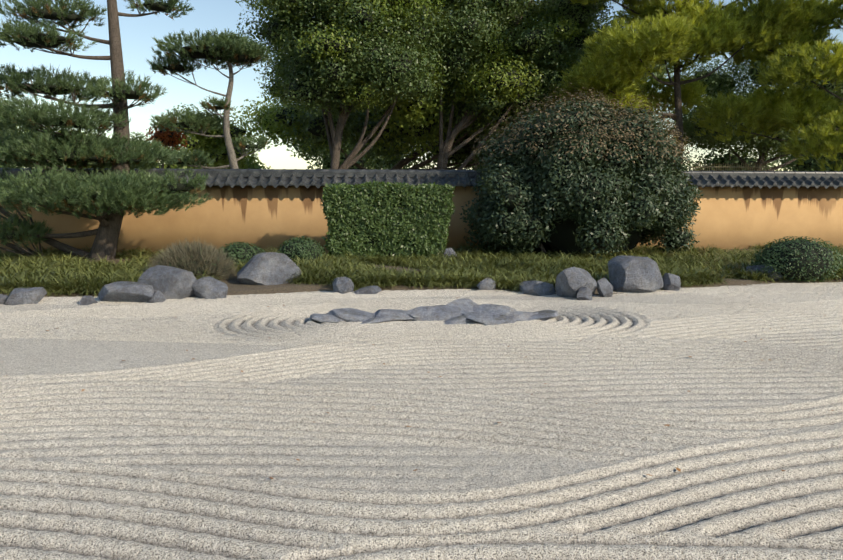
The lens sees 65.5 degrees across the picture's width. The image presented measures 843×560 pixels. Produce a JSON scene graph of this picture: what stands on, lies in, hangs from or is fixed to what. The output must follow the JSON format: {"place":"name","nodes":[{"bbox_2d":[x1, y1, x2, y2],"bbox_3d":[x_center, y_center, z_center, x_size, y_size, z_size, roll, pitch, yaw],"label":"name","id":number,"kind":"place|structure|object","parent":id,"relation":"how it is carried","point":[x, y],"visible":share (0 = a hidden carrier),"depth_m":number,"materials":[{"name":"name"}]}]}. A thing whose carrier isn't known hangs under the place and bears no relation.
{"place":"outdoors","nodes":[
{"label":"outdoors","id":0,"kind":"place"},
{"bbox_2d":[0,0,215,259],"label":"niwaki pine","id":1,"kind":"object","parent":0,"point":[129,187],"depth_m":14.20,"materials":[{"name":"green plant"}]},
{"bbox_2d":[0,2,195,238],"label":"niwaki pine pads","id":2,"kind":"object","parent":1,"relation":"attached to","point":[154,7],"visible":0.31,"depth_m":14.25,"materials":[{"name":"green plant"}]},
{"bbox_2d":[0,1,200,243],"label":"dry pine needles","id":3,"kind":"object","parent":1,"relation":"attached to","point":[69,121],"visible":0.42,"depth_m":14.17,"materials":[{"name":"plant"}]},
{"bbox_2d":[145,162,242,168],"bbox_3d":[-14.222,-6.603,41.142,7.547,2.646,4.525,-1,7,-5],"label":"tree","id":4,"kind":"object","parent":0,"point":[168,166],"depth_m":39.48,"materials":[{"name":"green plant"}]},
{"bbox_2d":[147,28,274,168],"bbox_3d":[-6.559,-5.485,20.412,4.005,4.531,2.835,-1,7,-5],"label":"pine","id":5,"kind":"object","parent":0,"point":[238,44],"depth_m":20.30,"materials":[{"name":"green plant"}]},
{"bbox_2d":[163,45,262,164],"bbox_3d":[-6.526,-5.368,20.384,3.239,3.528,1.429,-1,7,-5],"label":"pine tree foliage","id":6,"kind":"object","parent":5,"relation":"attached to","point":[195,55],"visible":0.5,"depth_m":20.17,"materials":[{"name":"green plant"}]},
{"bbox_2d":[311,147,399,168],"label":"tree","id":7,"kind":"object","parent":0,"point":[361,161],"visible":0.06,"depth_m":49.46,"materials":[{"name":"green plant"}]},
{"bbox_2d":[317,20,400,168],"bbox_3d":[-2.096,-7.054,23.930,5.192,11.512,3.325,-1,7,-5],"label":"tree trunk","id":8,"kind":"object","parent":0,"point":[334,136],"visible":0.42,"depth_m":24.17,"materials":[{"name":"wood"}]},
{"bbox_2d":[340,125,488,169],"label":"shrubs","id":9,"kind":"object","parent":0,"point":[400,164],"visible":0.17,"depth_m":32.34,"materials":[{"name":"green plant"}]},
{"bbox_2d":[0,0,842,170],"label":"sky","id":10,"kind":"structure","parent":0,"point":[136,33],"materials":[{"name":"blue"}]},
{"bbox_2d":[437,1,554,169],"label":"tree trunk","id":11,"kind":"object","parent":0,"point":[446,152],"visible":0.4,"depth_m":26.50,"materials":[{"name":"brown wood"}]},
{"bbox_2d":[685,120,755,170],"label":"tree","id":12,"kind":"object","parent":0,"point":[752,162],"visible":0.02,"depth_m":43.51,"materials":[{"name":"plant"}]},
{"bbox_2d":[662,49,842,170],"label":"dark tree","id":13,"kind":"object","parent":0,"point":[759,145],"depth_m":31.70,"materials":[{"name":"green plant"}]},
{"bbox_2d":[791,154,842,170],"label":"tree","id":14,"kind":"object","parent":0,"point":[809,164],"visible":0.06,"depth_m":49.18,"materials":[{"name":"green plant"}]},
{"label":"ground","id":15,"kind":"structure","parent":0,"visible":0},
{"bbox_2d":[0,294,7,303],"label":"rock","id":16,"kind":"object","parent":15,"relation":"on","point":[3,298],"visible":0.5,"depth_m":9.56,"materials":[{"name":"grey stone"}]},
{"bbox_2d":[0,93,29,166],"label":"dark tree","id":17,"kind":"object","parent":15,"relation":"on","point":[13,122],"visible":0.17,"depth_m":24.18,"materials":[{"name":"plant"}]},
{"bbox_2d":[4,287,46,304],"bbox_3d":[-5.817,0.268,9.651,0.545,0.338,0.351,-3,8,-21],"label":"boulder","id":18,"kind":"object","parent":15,"relation":"on","point":[21,296],"visible":0.83,"depth_m":9.51,"materials":[{"name":"grey stone"}]},
{"bbox_2d":[11,126,157,168],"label":"light tree leaves","id":19,"kind":"object","parent":15,"relation":"on","point":[98,135],"depth_m":28.24,"materials":[{"name":"green plant"}]},
{"bbox_2d":[79,296,97,304],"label":"rock","id":20,"kind":"object","parent":15,"relation":"on","point":[86,300],"visible":0.65,"depth_m":9.51,"materials":[{"name":"grey stone"}]},
{"bbox_2d":[97,281,153,301],"bbox_3d":[-4.417,0.229,9.814,0.925,0.410,0.621,-1,7,-5],"label":"boulder","id":21,"kind":"object","parent":15,"relation":"on","point":[123,291],"visible":0.75,"depth_m":9.61,"materials":[{"name":"grey stone"}]},
{"bbox_2d":[148,290,165,302],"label":"rock","id":22,"kind":"object","parent":15,"relation":"on","point":[158,295],"visible":0.54,"depth_m":9.67,"materials":[{"name":"grey stone"}]},
{"bbox_2d":[145,119,187,168],"bbox_3d":[-8.905,-3.414,23.074,1.442,4.455,1.320,-1,7,-5],"label":"maple","id":23,"kind":"object","parent":15,"relation":"on","point":[169,139],"depth_m":22.64,"materials":[{"name":"red plant"}]},
{"bbox_2d":[154,129,178,146],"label":"red maples","id":24,"kind":"object","parent":23,"relation":"attached to","point":[160,131],"visible":0.21,"depth_m":22.65,"materials":[{"name":"red plant"}]},
{"bbox_2d":[138,265,196,299],"bbox_3d":[-3.866,0.112,10.158,0.825,0.694,0.640,2,7,17],"label":"boulder","id":25,"kind":"object","parent":15,"relation":"on","point":[169,282],"visible":0.6,"depth_m":9.90,"materials":[{"name":"grey stone"}]},
{"bbox_2d":[146,236,237,280],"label":"ornamental grass","id":26,"kind":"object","parent":15,"relation":"on","point":[210,254],"depth_m":11.68,"materials":[{"name":"green plant"}]},
{"bbox_2d":[137,145,270,168],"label":"tree leaves","id":27,"kind":"object","parent":15,"relation":"on","point":[253,164],"visible":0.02,"depth_m":39.88,"materials":[{"name":"green plant"}]},
{"bbox_2d":[192,276,227,298],"bbox_3d":[-3.229,0.176,10.129,0.524,0.465,0.453,4,8,29],"label":"boulder","id":28,"kind":"object","parent":15,"relation":"on","point":[208,287],"visible":0.69,"depth_m":9.99,"materials":[{"name":"grey stone"}]},
{"bbox_2d":[156,103,265,168],"bbox_3d":[-8.403,-4.272,25.981,4.615,5.450,3.651,-1,7,-5],"label":"light tree","id":29,"kind":"object","parent":15,"relation":"on","point":[212,147],"depth_m":25.22,"materials":[{"name":"green plant"}]},
{"bbox_2d":[161,125,246,161],"bbox_3d":[-8.529,-5.580,25.715,3.550,1.937,2.647,-1,7,-5],"label":"tree","id":30,"kind":"object","parent":29,"relation":"attached to","point":[236,132],"visible":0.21,"depth_m":25.15,"materials":[{"name":"green plant"}]},
{"bbox_2d":[237,252,301,284],"bbox_3d":[-2.712,-0.106,11.648,1.203,0.828,0.906,-1,7,-5],"label":"boulder","id":31,"kind":"object","parent":15,"relation":"on","point":[269,268],"visible":0.73,"depth_m":11.32,"materials":[{"name":"grey stone"}]},
{"bbox_2d":[333,277,353,293],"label":"boulder","id":32,"kind":"object","parent":15,"relation":"on","point":[342,285],"visible":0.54,"depth_m":10.62,"materials":[{"name":"grey stone"}]},
{"bbox_2d":[235,0,454,118],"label":"tree","id":33,"kind":"object","parent":15,"relation":"on","point":[362,21],"visible":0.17,"depth_m":22.21,"materials":[{"name":"green plant"}]},
{"bbox_2d":[280,121,418,169],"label":"tree leaves","id":34,"kind":"object","parent":15,"relation":"on","point":[325,161],"visible":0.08,"depth_m":49.65,"materials":[{"name":"green plant"}]},
{"bbox_2d":[354,286,381,294],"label":"rock","id":35,"kind":"object","parent":15,"relation":"on","point":[371,290],"visible":0.77,"depth_m":10.52,"materials":[{"name":"grey stone"}]},
{"bbox_2d":[258,89,548,160],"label":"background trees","id":36,"kind":"object","parent":15,"relation":"on","point":[313,130],"visible":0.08,"depth_m":28.65,"materials":[{"name":"green plant"}]},
{"bbox_2d":[231,52,560,159],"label":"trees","id":37,"kind":"object","parent":36,"relation":"on","point":[406,117],"visible":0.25,"depth_m":28.36,"materials":[{"name":"green plant"}]},
{"bbox_2d":[279,58,563,169],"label":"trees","id":38,"kind":"object","parent":36,"relation":"on","point":[352,132],"visible":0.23,"depth_m":28.16,"materials":[{"name":"green plant"}]},
{"bbox_2d":[0,281,842,559],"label":"gravel bed","id":39,"kind":"object","parent":15,"relation":"on","point":[160,443],"visible":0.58,"depth_m":4.33,"materials":[{"name":"beige gravel"}]},
{"bbox_2d":[2,288,833,481],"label":"fallen leaves","id":40,"kind":"object","parent":39,"relation":"on","point":[678,469],"visible":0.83,"depth_m":5.20,"materials":[{"name":"brown plant"}]},
{"bbox_2d":[309,298,558,324],"bbox_3d":[0.172,0.451,8.331,3.170,0.335,0.962,-1,7,-5],"label":"island rock","id":41,"kind":"object","parent":39,"relation":"on","point":[463,311],"visible":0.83,"depth_m":8.20,"materials":[{"name":"grey stone"}]},
{"bbox_2d":[0,186,842,253],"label":"garden wall","id":42,"kind":"structure","parent":15,"relation":"on","point":[725,217],"depth_m":17.26,"materials":[{"name":"paint"}]},
{"bbox_2d":[0,168,842,188],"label":"roof tiles","id":43,"kind":"object","parent":42,"relation":"on","point":[265,178],"depth_m":17.26,"materials":[{"name":"grey tile"}]},
{"bbox_2d":[0,240,842,297],"bbox_3d":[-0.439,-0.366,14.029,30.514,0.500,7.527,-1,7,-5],"label":"mondo grass","id":44,"kind":"structure","parent":15,"relation":"on","point":[59,271],"depth_m":12.34,"materials":[{"name":"green plant"}]},
{"bbox_2d":[217,241,264,263],"bbox_3d":[-3.780,-0.500,13.767,1.114,0.634,0.982,-1,7,-5],"label":"azalea","id":45,"kind":"object","parent":44,"relation":"on","point":[237,253],"visible":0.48,"depth_m":13.43,"materials":[{"name":"green plant"}]},
{"bbox_2d":[277,236,324,261],"bbox_3d":[-2.558,-0.578,13.874,0.980,0.736,1.006,7,10,43],"label":"azalea","id":46,"kind":"object","parent":44,"relation":"on","point":[300,240],"visible":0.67,"depth_m":13.61,"materials":[{"name":"green plant"}]},
{"bbox_2d":[321,181,454,257],"bbox_3d":[-0.798,-1.409,15.466,3.154,1.919,1.236,-1,7,-5],"label":"clipped hedge","id":47,"kind":"object","parent":44,"relation":"on","point":[435,245],"visible":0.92,"depth_m":15.02,"materials":[{"name":"green plant"}]},
{"bbox_2d":[444,248,457,257],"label":"rock","id":48,"kind":"object","parent":15,"relation":"on","point":[450,251],"visible":0.29,"depth_m":15.02,"materials":[{"name":"grey stone"}]},
{"bbox_2d":[477,277,495,289],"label":"rock","id":49,"kind":"object","parent":15,"relation":"on","point":[485,284],"visible":0.79,"depth_m":10.88,"materials":[{"name":"grey stone"}]},
{"bbox_2d":[435,0,603,125],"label":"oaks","id":50,"kind":"object","parent":15,"relation":"on","point":[498,86],"visible":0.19,"depth_m":24.63,"materials":[{"name":"green plant"}]},
{"bbox_2d":[427,0,613,134],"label":"oak leaves","id":51,"kind":"object","parent":50,"relation":"attached to","point":[482,11],"visible":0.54,"depth_m":24.68,"materials":[{"name":"green plant"}]},
{"bbox_2d":[519,281,554,295],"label":"boulder","id":52,"kind":"object","parent":15,"relation":"on","point":[531,287],"visible":0.77,"depth_m":10.48,"materials":[{"name":"grey stone"}]},
{"bbox_2d":[555,267,596,297],"bbox_3d":[2.436,0.103,10.319,0.612,0.652,0.468,-3,7,-20],"label":"boulder","id":53,"kind":"object","parent":15,"relation":"on","point":[570,281],"visible":0.85,"depth_m":10.14,"materials":[{"name":"grey stone"}]},
{"bbox_2d":[459,98,703,258],"bbox_3d":[3.913,-2.367,16.077,5.761,4.077,4.087,2,7,18],"label":"bush","id":54,"kind":"object","parent":15,"relation":"on","point":[670,177],"depth_m":14.94,"materials":[{"name":"green plant"}]},
{"bbox_2d":[471,85,699,171],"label":"bush tips","id":55,"kind":"object","parent":54,"relation":"on","point":[615,112],"visible":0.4,"depth_m":14.96,"materials":[{"name":"plant"}]},
{"bbox_2d":[576,287,591,299],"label":"rock","id":56,"kind":"object","parent":15,"relation":"on","point":[584,293],"visible":0.92,"depth_m":9.96,"materials":[{"name":"grey stone"}]},
{"bbox_2d":[597,278,612,296],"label":"rock","id":57,"kind":"object","parent":15,"relation":"on","point":[604,287],"visible":0.83,"depth_m":10.28,"materials":[{"name":"grey stone"}]},
{"bbox_2d":[608,255,663,292],"bbox_3d":[3.578,-0.002,10.892,0.900,0.785,0.694,-1,7,-5],"label":"boulder","id":58,"kind":"object","parent":15,"relation":"on","point":[636,274],"visible":0.79,"depth_m":10.64,"materials":[{"name":"grey stone"}]},
{"bbox_2d":[662,273,680,290],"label":"boulder","id":59,"kind":"object","parent":15,"relation":"on","point":[672,282],"visible":0.81,"depth_m":10.85,"materials":[{"name":"grey stone"}]},
{"bbox_2d":[604,0,751,163],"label":"pine trunk","id":60,"kind":"object","parent":15,"relation":"on","point":[677,83],"visible":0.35,"depth_m":23.96,"materials":[{"name":"brown plant"}]},
{"bbox_2d":[547,0,825,114],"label":"pine needles","id":61,"kind":"object","parent":60,"relation":"attached to","point":[656,39],"visible":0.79,"depth_m":22.26,"materials":[{"name":"green plant"}]},
{"bbox_2d":[662,105,784,170],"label":"tree leaves","id":62,"kind":"object","parent":15,"relation":"on","point":[726,160],"depth_m":43.80,"materials":[{"name":"green plant"}]},
{"bbox_2d":[691,163,773,170],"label":"roof tiles","id":63,"kind":"object","parent":15,"relation":"on","point":[725,167],"visible":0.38,"depth_m":23.57,"materials":[{"name":"grey tile"}]},
{"bbox_2d":[746,264,782,280],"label":"boulder","id":64,"kind":"object","parent":15,"relation":"on","point":[756,267],"visible":0.23,"depth_m":12.18,"materials":[{"name":"grey stone"}]},
{"bbox_2d":[689,61,842,146],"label":"tree","id":65,"kind":"object","parent":15,"relation":"on","point":[829,84],"visible":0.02,"depth_m":31.37,"materials":[{"name":"green plant"}]},
{"bbox_2d":[691,0,842,170],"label":"pine needles","id":66,"kind":"object","parent":15,"relation":"on","point":[794,106],"visible":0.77,"depth_m":22.51,"materials":[{"name":"green plant"}]},
{"bbox_2d":[740,26,842,156],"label":"branches","id":67,"kind":"object","parent":15,"relation":"on","point":[833,94],"visible":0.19,"depth_m":23.01,"materials":[{"name":"brown plant"}]},
{"bbox_2d":[749,236,842,281],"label":"azalea","id":68,"kind":"object","parent":15,"relation":"on","point":[757,257],"depth_m":11.90,"materials":[{"name":"green plant"}]},
{"bbox_2d":[771,142,842,170],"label":"tree leaves","id":69,"kind":"object","parent":15,"relation":"on","point":[783,160],"visible":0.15,"depth_m":48.72,"materials":[{"name":"green plant"}]},
{"bbox_3d":[4.269,-10.303,35.575,17.652,6.030,15.742,-1,7,-5],"label":"oak","id":70,"kind":"object","parent":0,"visible":0},
{"bbox_2d":[398,10,699,160],"bbox_3d":[4.721,-10.497,36.054,18.880,8.474,18.642,5,9,36],"label":"foliage","id":71,"kind":"object","parent":70,"relation":"on","point":[656,73],"visible":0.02,"depth_m":31.03,"materials":[{"name":"green plant"}]}
]}

